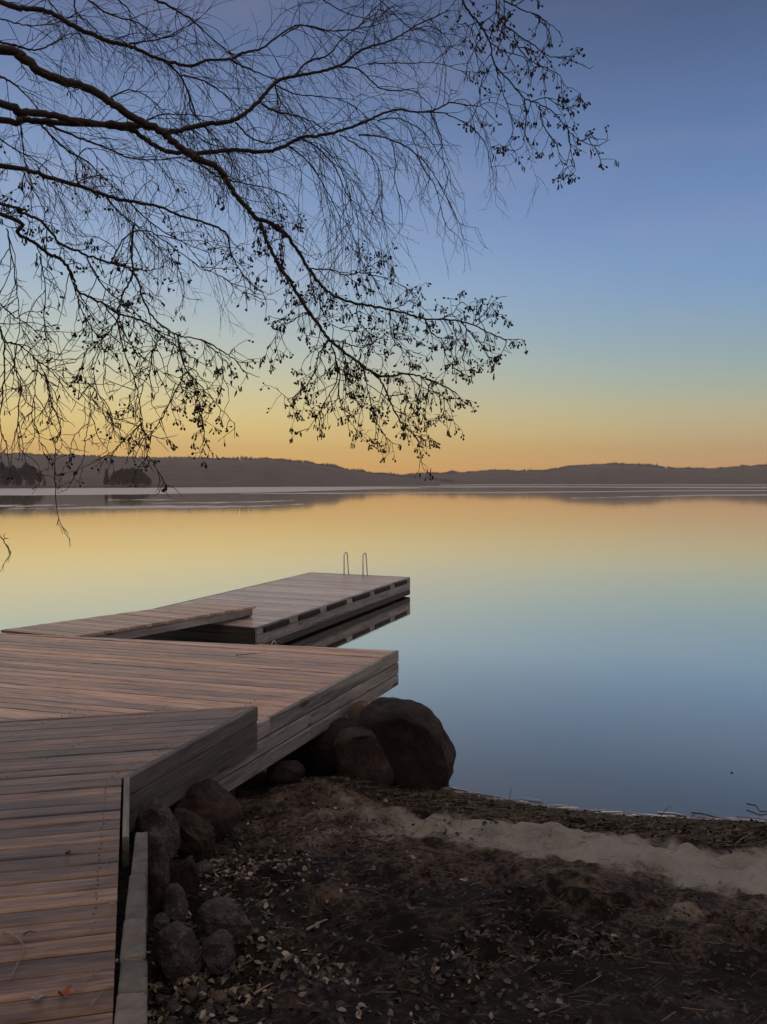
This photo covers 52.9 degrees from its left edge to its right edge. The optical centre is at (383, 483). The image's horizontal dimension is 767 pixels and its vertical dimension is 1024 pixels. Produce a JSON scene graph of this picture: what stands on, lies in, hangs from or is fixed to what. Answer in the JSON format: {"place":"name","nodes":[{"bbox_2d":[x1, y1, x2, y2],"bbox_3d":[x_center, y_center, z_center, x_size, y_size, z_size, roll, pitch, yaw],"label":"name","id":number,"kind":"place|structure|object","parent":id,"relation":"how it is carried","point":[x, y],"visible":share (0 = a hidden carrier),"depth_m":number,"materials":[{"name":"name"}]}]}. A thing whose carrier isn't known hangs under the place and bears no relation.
{"place":"outdoors","nodes":[
{"label":"outdoors","id":0,"kind":"place"},
{"bbox_2d":[78,486,134,486],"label":"islet","id":1,"kind":"object","parent":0,"point":[106,486],"visible":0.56,"depth_m":520.08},
{"bbox_2d":[103,469,109,485],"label":"spruce tree","id":2,"kind":"object","parent":1,"relation":"on","point":[105,480],"visible":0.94,"depth_m":542.54,"materials":[{"name":"grey plant"}]},
{"bbox_2d":[108,475,116,485],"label":"broad tree","id":3,"kind":"object","parent":1,"relation":"on","point":[112,478],"visible":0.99,"depth_m":530.87,"materials":[{"name":"plant"}]},
{"bbox_2d":[119,475,127,485],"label":"broad tree","id":4,"kind":"object","parent":1,"relation":"on","point":[123,478],"visible":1,"depth_m":528.78,"materials":[{"name":"plant"}]},
{"bbox_2d":[131,475,140,484],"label":"broad tree","id":5,"kind":"object","parent":1,"relation":"on","point":[137,483],"visible":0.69,"depth_m":528.65,"materials":[{"name":"plant"}]},
{"bbox_2d":[0,453,461,484],"bbox_3d":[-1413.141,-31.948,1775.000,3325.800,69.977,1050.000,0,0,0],"label":"hill","id":6,"kind":"structure","parent":0,"point":[182,471],"depth_m":1412.34,"materials":[{"name":"plant"}]},
{"bbox_2d":[2,452,453,481],"bbox_3d":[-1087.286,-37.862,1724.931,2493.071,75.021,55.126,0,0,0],"label":"forest","id":7,"kind":"object","parent":6,"relation":"on","point":[281,459],"visible":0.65,"depth_m":1709.52,"materials":[{"name":"plant"}]},
{"bbox_2d":[0,485,766,817],"bbox_3d":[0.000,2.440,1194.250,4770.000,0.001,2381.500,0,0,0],"label":"water","id":8,"kind":"structure","parent":0,"point":[588,651],"depth_m":16.33,"materials":[{"name":"blue liquid"}]},
{"bbox_2d":[0,504,55,506],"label":"ice sheet","id":9,"kind":"object","parent":8,"relation":"on","point":[25,505],"visible":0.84,"depth_m":84.12,"materials":[{"name":"grey ice"}]},
{"bbox_2d":[10,508,53,509],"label":"ice sheet","id":10,"kind":"object","parent":8,"relation":"on","point":[31,508],"visible":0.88,"depth_m":74.16,"materials":[{"name":"grey ice"}]},
{"bbox_2d":[0,485,77,487],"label":"islet","id":11,"kind":"object","parent":8,"relation":"in","point":[20,486],"visible":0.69,"depth_m":433.41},
{"bbox_2d":[0,462,5,484],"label":"pine tree","id":12,"kind":"object","parent":11,"relation":"on","point":[2,468],"visible":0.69,"depth_m":457.39,"materials":[{"name":"plant"}]},
{"bbox_2d":[0,472,9,484],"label":"broad tree","id":13,"kind":"object","parent":11,"relation":"on","point":[3,477],"visible":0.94,"depth_m":447.89,"materials":[{"name":"grey plant"}]},
{"bbox_2d":[5,466,11,484],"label":"spruce tree","id":14,"kind":"object","parent":11,"relation":"on","point":[7,472],"visible":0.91,"depth_m":449.58,"materials":[{"name":"grey plant"}]},
{"bbox_2d":[10,465,16,479],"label":"pine tree","id":15,"kind":"object","parent":11,"relation":"on","point":[12,468],"visible":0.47,"depth_m":469.15,"materials":[{"name":"green plant"}]},
{"bbox_2d":[9,471,22,484],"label":"broad tree","id":16,"kind":"object","parent":11,"relation":"on","point":[18,482],"visible":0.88,"depth_m":448.64,"materials":[{"name":"grey plant"}]},
{"bbox_2d":[20,462,32,484],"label":"pine tree","id":17,"kind":"object","parent":11,"relation":"on","point":[26,470],"visible":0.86,"depth_m":461.03,"materials":[{"name":"green plant"}]},
{"bbox_2d":[23,472,38,484],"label":"broad tree","id":18,"kind":"object","parent":11,"relation":"on","point":[29,476],"visible":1,"depth_m":451.62,"materials":[{"name":"grey plant"}]},
{"bbox_2d":[35,472,43,484],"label":"pine tree","id":19,"kind":"object","parent":11,"relation":"on","point":[39,477],"visible":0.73,"depth_m":457.81,"materials":[{"name":"green plant"}]},
{"bbox_2d":[131,485,201,486],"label":"islet","id":20,"kind":"object","parent":8,"relation":"in","point":[164,485],"visible":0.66,"depth_m":540.22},
{"bbox_2d":[113,470,122,485],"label":"broad tree","id":21,"kind":"object","parent":20,"relation":"on","point":[118,473],"visible":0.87,"depth_m":533.93,"materials":[{"name":"grey plant"}]},
{"bbox_2d":[119,468,132,485],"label":"broad tree","id":22,"kind":"object","parent":20,"relation":"on","point":[127,473],"visible":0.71,"depth_m":535.68,"materials":[{"name":"plant"}]},
{"bbox_2d":[128,467,139,485],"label":"broad tree","id":23,"kind":"object","parent":20,"relation":"on","point":[132,469],"visible":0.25,"depth_m":545.92,"materials":[{"name":"grey plant"}]},
{"bbox_2d":[131,469,144,484],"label":"broad tree","id":24,"kind":"object","parent":20,"relation":"on","point":[138,471],"visible":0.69,"depth_m":534.56,"materials":[{"name":"grey plant"}]},
{"bbox_2d":[140,474,150,485],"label":"broad tree","id":25,"kind":"object","parent":20,"relation":"on","point":[146,477],"visible":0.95,"depth_m":536.46,"materials":[{"name":"plant"}]},
{"bbox_2d":[47,504,302,508],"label":"ice sheet","id":26,"kind":"object","parent":8,"relation":"on","point":[131,507],"visible":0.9,"depth_m":80.52,"materials":[{"name":"grey ice"}]},
{"bbox_2d":[0,487,439,494],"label":"ice sheet","id":27,"kind":"object","parent":8,"relation":"on","point":[75,491],"visible":0.84,"depth_m":256.31,"materials":[{"name":"grey ice"}]},
{"bbox_2d":[152,500,294,503],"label":"ice sheet","id":28,"kind":"object","parent":8,"relation":"on","point":[223,502],"visible":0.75,"depth_m":97.18,"materials":[{"name":"grey ice"}]},
{"bbox_2d":[131,552,409,644],"bbox_3d":[-1.701,2.384,14.286,2.459,1.712,6.431,0,0,22],"label":"floating dock","id":29,"kind":"object","parent":8,"relation":"on","point":[285,610],"visible":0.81,"depth_m":13.31,"materials":[{"name":"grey wood"}]},
{"bbox_2d":[1,602,255,638],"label":"gangway","id":30,"kind":"object","parent":29,"relation":"on","point":[130,625],"visible":0.94,"depth_m":9.93,"materials":[{"name":"brown wood"}]},
{"bbox_2d":[252,490,766,493],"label":"ice sheet","id":31,"kind":"object","parent":8,"relation":"on","point":[515,492],"visible":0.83,"depth_m":201.28,"materials":[{"name":"grey ice"}]},
{"bbox_2d":[420,486,766,487],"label":"ice sheet","id":32,"kind":"object","parent":8,"relation":"on","point":[583,487],"visible":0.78,"depth_m":433.97,"materials":[{"name":"grey ice"}]},
{"bbox_2d":[440,786,766,821],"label":"shore ice","id":33,"kind":"structure","parent":8,"relation":"on","point":[698,817],"depth_m":5.70,"materials":[{"name":"grey ice"}]},
{"bbox_2d":[462,484,766,484],"bbox_3d":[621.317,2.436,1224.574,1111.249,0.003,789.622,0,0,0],"label":"ice sheet","id":34,"kind":"object","parent":8,"relation":"on","point":[614,484],"visible":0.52,"depth_m":1414.16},
{"bbox_2d":[573,494,766,498],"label":"ice sheet","id":35,"kind":"object","parent":8,"relation":"on","point":[695,495],"visible":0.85,"depth_m":152.23,"materials":[{"name":"grey ice"}]},
{"bbox_2d":[691,812,725,818],"bbox_3d":[2.413,2.429,5.617,0.322,0.017,0.024,0,0,25],"label":"driftwood","id":36,"kind":"object","parent":8,"relation":"on","point":[705,814],"visible":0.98,"depth_m":5.65,"materials":[{"name":"grey wood"}]},
{"bbox_2d":[0,0,766,474],"label":"sky","id":37,"kind":"structure","parent":0,"point":[635,291],"materials":[{"name":"blue"}]},
{"bbox_2d":[113,769,766,1023],"bbox_3d":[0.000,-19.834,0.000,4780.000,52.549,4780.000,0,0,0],"label":"ground","id":38,"kind":"structure","parent":0,"point":[653,862],"depth_m":3.73,"materials":[{"name":"brown soil"}]},
{"bbox_2d":[0,700,257,1023],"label":"boardwalk","id":39,"kind":"structure","parent":38,"relation":"on","point":[63,780],"depth_m":3.53,"materials":[{"name":"brown wood"}]},
{"bbox_2d":[2,931,25,980],"bbox_3d":[-1.209,1.536,2.535,0.064,0.014,0.293,0,0,-30],"label":"twig","id":40,"kind":"object","parent":39,"relation":"on","point":[14,936],"visible":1,"depth_m":2.57,"materials":[{"name":"wood"}]},
{"bbox_2d":[31,992,43,999],"bbox_3d":[-1.034,1.533,2.304,0.038,0.013,0.030,0,0,0],"label":"leaf","id":41,"kind":"object","parent":39,"relation":"on","point":[37,995],"visible":1,"depth_m":2.31,"materials":[{"name":"beige plant"}]},
{"bbox_2d":[58,985,71,996],"bbox_3d":[-0.958,1.527,2.319,0.041,0.026,0.033,0,0,0],"label":"leaf","id":42,"kind":"object","parent":39,"relation":"on","point":[64,992],"visible":1,"depth_m":2.32,"materials":[{"name":"orange plant"}]},
{"bbox_2d":[114,992,146,1023],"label":"edging block","id":43,"kind":"structure","parent":39,"relation":"attached to","point":[131,1008],"depth_m":2.26,"materials":[{"name":"grey concrete"}]},
{"bbox_2d":[118,960,146,994],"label":"edging block","id":44,"kind":"structure","parent":39,"relation":"attached to","point":[133,977],"depth_m":2.41,"materials":[{"name":"grey concrete"}]},
{"bbox_2d":[120,918,145,968],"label":"edging block","id":45,"kind":"structure","parent":39,"relation":"attached to","point":[133,945],"depth_m":2.59,"materials":[{"name":"grey concrete"}]},
{"bbox_2d":[125,874,145,920],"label":"edging block","id":46,"kind":"structure","parent":39,"relation":"attached to","point":[136,903],"depth_m":2.87,"materials":[{"name":"grey concrete"}]},
{"bbox_2d":[131,832,147,931],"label":"edging block","id":47,"kind":"structure","parent":39,"relation":"attached to","point":[140,860],"depth_m":3.16,"materials":[{"name":"grey concrete"}]},
{"bbox_2d":[131,798,180,865],"bbox_3d":[-1.175,1.819,4.000,0.261,0.368,0.203,0,0,0],"label":"boulder","id":48,"kind":"object","parent":38,"relation":"on","point":[157,815],"visible":0.66,"depth_m":3.96,"materials":[{"name":"grey stone"}]},
{"bbox_2d":[148,870,166,913],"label":"boulder","id":49,"kind":"object","parent":38,"relation":"on","point":[157,885],"visible":0.9,"depth_m":3.26,"materials":[{"name":"brown stone"}]},
{"bbox_2d":[148,830,169,886],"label":"boulder","id":50,"kind":"object","parent":38,"relation":"on","point":[158,858],"visible":0.59,"depth_m":3.47,"materials":[{"name":"grey stone"}]},
{"bbox_2d":[154,994,164,1005],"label":"pebble","id":51,"kind":"object","parent":38,"relation":"on","point":[159,999],"visible":1,"depth_m":2.83,"materials":[{"name":"grey stone"}]},
{"bbox_2d":[153,912,169,930],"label":"boulder","id":52,"kind":"object","parent":38,"relation":"on","point":[161,920],"visible":0.84,"depth_m":3.08,"materials":[{"name":"grey stone"}]},
{"bbox_2d":[161,1016,175,1023],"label":"pebble","id":53,"kind":"object","parent":38,"relation":"on","point":[168,1020],"visible":1,"depth_m":2.69,"materials":[{"name":"grey stone"}]},
{"bbox_2d":[165,1000,179,1012],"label":"pebble","id":54,"kind":"object","parent":38,"relation":"on","point":[172,1005],"visible":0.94,"depth_m":2.75,"materials":[{"name":"grey stone"}]},
{"bbox_2d":[162,883,187,922],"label":"boulder","id":55,"kind":"object","parent":38,"relation":"on","point":[174,904],"visible":0.77,"depth_m":3.21,"materials":[{"name":"grey stone"}]},
{"bbox_2d":[151,920,201,984],"bbox_3d":[-0.807,1.820,3.015,0.168,0.193,0.166,0,0,-43],"label":"boulder","id":56,"kind":"object","parent":38,"relation":"on","point":[175,951],"visible":1,"depth_m":2.96,"materials":[{"name":"grey stone"}]},
{"bbox_2d":[176,976,185,983],"bbox_3d":[-0.775,1.903,2.958,0.042,0.030,0.037,0,0,0],"label":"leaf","id":57,"kind":"object","parent":38,"relation":"on","point":[180,979],"visible":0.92,"depth_m":2.95,"materials":[{"name":"brown plant"}]},
{"bbox_2d":[170,855,199,897],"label":"boulder","id":58,"kind":"object","parent":38,"relation":"on","point":[185,875],"visible":0.67,"depth_m":3.65,"materials":[{"name":"brown stone"}]},
{"bbox_2d":[183,1005,191,1015],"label":"pebble","id":59,"kind":"object","parent":38,"relation":"on","point":[187,1010],"visible":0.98,"depth_m":2.75,"materials":[{"name":"grey stone"}]},
{"bbox_2d":[185,985,198,1001],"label":"pebble","id":60,"kind":"object","parent":38,"relation":"on","point":[191,992],"visible":1,"depth_m":2.85,"materials":[{"name":"grey stone"}]},
{"bbox_2d":[173,807,215,862],"bbox_3d":[-1.050,1.930,4.244,0.249,0.280,0.194,0,0,0],"label":"boulder","id":61,"kind":"object","parent":38,"relation":"on","point":[197,835],"visible":0.82,"depth_m":4.19,"materials":[{"name":"brown stone"}]},
{"bbox_2d":[0,633,398,796],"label":"platform","id":62,"kind":"structure","parent":38,"relation":"on","point":[301,695],"depth_m":6.68,"materials":[{"name":"brown wood"}]},
{"bbox_2d":[198,981,207,993],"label":"pebble","id":63,"kind":"object","parent":38,"relation":"on","point":[203,986],"visible":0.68,"depth_m":2.90,"materials":[{"name":"grey stone"}]},
{"bbox_2d":[195,861,213,871],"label":"boulder","id":64,"kind":"object","parent":38,"relation":"on","point":[204,866],"visible":0.88,"depth_m":3.93,"materials":[{"name":"grey stone"}]},
{"bbox_2d":[169,778,242,841],"bbox_3d":[-1.086,1.970,4.622,0.496,0.378,0.370,0,0,0],"label":"boulder","id":65,"kind":"object","parent":38,"relation":"on","point":[216,805],"visible":0.62,"depth_m":4.51,"materials":[{"name":"brown stone"}]},
{"bbox_2d":[197,1002,214,1013],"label":"pebble","id":66,"kind":"object","parent":38,"relation":"on","point":[209,1007],"visible":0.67,"depth_m":2.79,"materials":[{"name":"grey stone"}]},
{"bbox_2d":[201,929,235,974],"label":"boulder","id":67,"kind":"object","parent":38,"relation":"on","point":[218,954],"visible":1,"depth_m":3.01,"materials":[{"name":"grey stone"}]},
{"bbox_2d":[210,990,226,1002],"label":"pebble","id":68,"kind":"object","parent":38,"relation":"on","point":[220,995],"visible":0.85,"depth_m":2.87,"materials":[{"name":"brown stone"}]},
{"bbox_2d":[196,896,252,943],"bbox_3d":[-0.678,1.860,3.286,0.246,0.171,0.176,0,0,0],"label":"boulder","id":69,"kind":"object","parent":38,"relation":"on","point":[215,914],"visible":0.91,"depth_m":3.24,"materials":[{"name":"grey stone"}]},
{"bbox_2d":[232,984,239,990],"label":"pebble","id":70,"kind":"object","parent":38,"relation":"on","point":[235,985],"visible":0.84,"depth_m":2.99,"materials":[{"name":"grey stone"}]},
{"bbox_2d":[237,955,244,964],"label":"pebble","id":71,"kind":"object","parent":38,"relation":"on","point":[240,959],"visible":1,"depth_m":3.12,"materials":[{"name":"stone"}]},
{"bbox_2d":[252,928,258,934],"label":"pebble","id":72,"kind":"object","parent":38,"relation":"on","point":[255,931],"visible":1,"depth_m":3.40,"materials":[{"name":"stone"}]},
{"bbox_2d":[253,982,272,995],"bbox_3d":[-0.467,1.955,2.986,0.087,0.018,0.020,0,0,-42],"label":"stick","id":73,"kind":"object","parent":38,"relation":"on","point":[258,991],"visible":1,"depth_m":2.98,"materials":[{"name":"brown wood"}]},
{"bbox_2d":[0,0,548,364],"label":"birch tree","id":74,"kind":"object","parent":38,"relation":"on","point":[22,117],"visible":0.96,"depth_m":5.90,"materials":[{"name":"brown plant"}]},
{"bbox_2d":[266,760,304,784],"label":"boulder","id":75,"kind":"object","parent":38,"relation":"on","point":[285,772],"visible":0.94,"depth_m":5.68,"materials":[{"name":"stone"}]},
{"bbox_2d":[277,740,315,771],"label":"boulder","id":76,"kind":"object","parent":38,"relation":"on","point":[302,754],"visible":0.07,"depth_m":6.52,"materials":[{"name":"black stone"}]},
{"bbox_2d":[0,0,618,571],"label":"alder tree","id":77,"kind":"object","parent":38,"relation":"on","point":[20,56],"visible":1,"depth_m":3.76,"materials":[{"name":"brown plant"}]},
{"bbox_2d":[306,919,327,930],"bbox_3d":[-0.304,2.015,3.526,0.015,0.017,0.130,0,0,41],"label":"stick","id":78,"kind":"object","parent":38,"relation":"on","point":[311,927],"visible":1,"depth_m":3.51,"materials":[{"name":"wood"}]},
{"bbox_2d":[310,717,358,777],"bbox_3d":[-0.320,2.270,6.445,0.536,0.577,0.552,0,0,-35],"label":"boulder","id":79,"kind":"object","parent":38,"relation":"on","point":[323,750],"visible":0.33,"depth_m":6.29,"materials":[{"name":"stone"}]},
{"bbox_2d":[348,701,368,718],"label":"boulder","id":80,"kind":"object","parent":38,"relation":"on","point":[356,709],"visible":0.1,"depth_m":6.70,"materials":[{"name":"brown stone"}]},
{"bbox_2d":[334,727,393,790],"bbox_3d":[-0.152,2.205,6.026,0.471,0.593,0.399,0,0,0],"label":"boulder","id":81,"kind":"object","parent":38,"relation":"on","point":[361,755],"visible":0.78,"depth_m":5.88,"materials":[{"name":"brown stone"}]},
{"bbox_2d":[339,887,403,900],"bbox_3d":[-0.069,2.072,3.893,0.357,0.071,0.132,0,0,7],"label":"stick","id":82,"kind":"object","parent":38,"relation":"on","point":[347,888],"visible":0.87,"depth_m":3.91,"materials":[{"name":"brown wood"}]},
{"bbox_2d":[356,697,455,790],"bbox_3d":[0.180,2.205,6.329,0.848,0.888,0.614,0,0,0],"label":"boulder","id":83,"kind":"object","parent":38,"relation":"on","point":[416,743],"visible":0.62,"depth_m":6.07,"materials":[{"name":"grey stone"}]},
{"bbox_2d":[146,779,766,1023],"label":"leaf litter","id":84,"kind":"object","parent":38,"relation":"on","point":[245,992],"visible":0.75,"depth_m":3.20,"materials":[{"name":"brown plant"}]},
{"bbox_2d":[156,775,766,1023],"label":"shore debris","id":85,"kind":"object","parent":38,"relation":"on","point":[609,818],"visible":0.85,"depth_m":5.25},
{"bbox_2d":[192,807,766,1023],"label":"soil crumbs","id":86,"kind":"object","parent":38,"relation":"on","point":[598,993],"visible":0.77,"depth_m":3.53,"materials":[{"name":"brown soil"}]},
{"bbox_2d":[463,792,556,809],"bbox_3d":[0.967,2.429,5.899,0.750,0.013,0.044,0,0,27],"label":"driftwood","id":87,"kind":"object","parent":38,"relation":"on","point":[496,797],"visible":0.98,"depth_m":5.97,"materials":[{"name":"brown wood"}]},
{"bbox_2d":[754,902,766,916],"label":"stick","id":88,"kind":"object","parent":38,"relation":"on","point":[757,912],"visible":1,"depth_m":3.80,"materials":[{"name":"brown wood"}]},
{"bbox_2d":[409,464,766,483],"bbox_3d":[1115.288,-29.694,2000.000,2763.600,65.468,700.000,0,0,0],"label":"hill","id":89,"kind":"structure","parent":0,"point":[606,474],"depth_m":1784.62,"materials":[{"name":"plant"}]},
{"bbox_2d":[396,462,766,475],"bbox_3d":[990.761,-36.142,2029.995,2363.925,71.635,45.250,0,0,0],"label":"forest","id":90,"kind":"object","parent":89,"relation":"on","point":[569,466],"visible":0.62,"depth_m":2017.44,"materials":[{"name":"green plant"}]}
]}

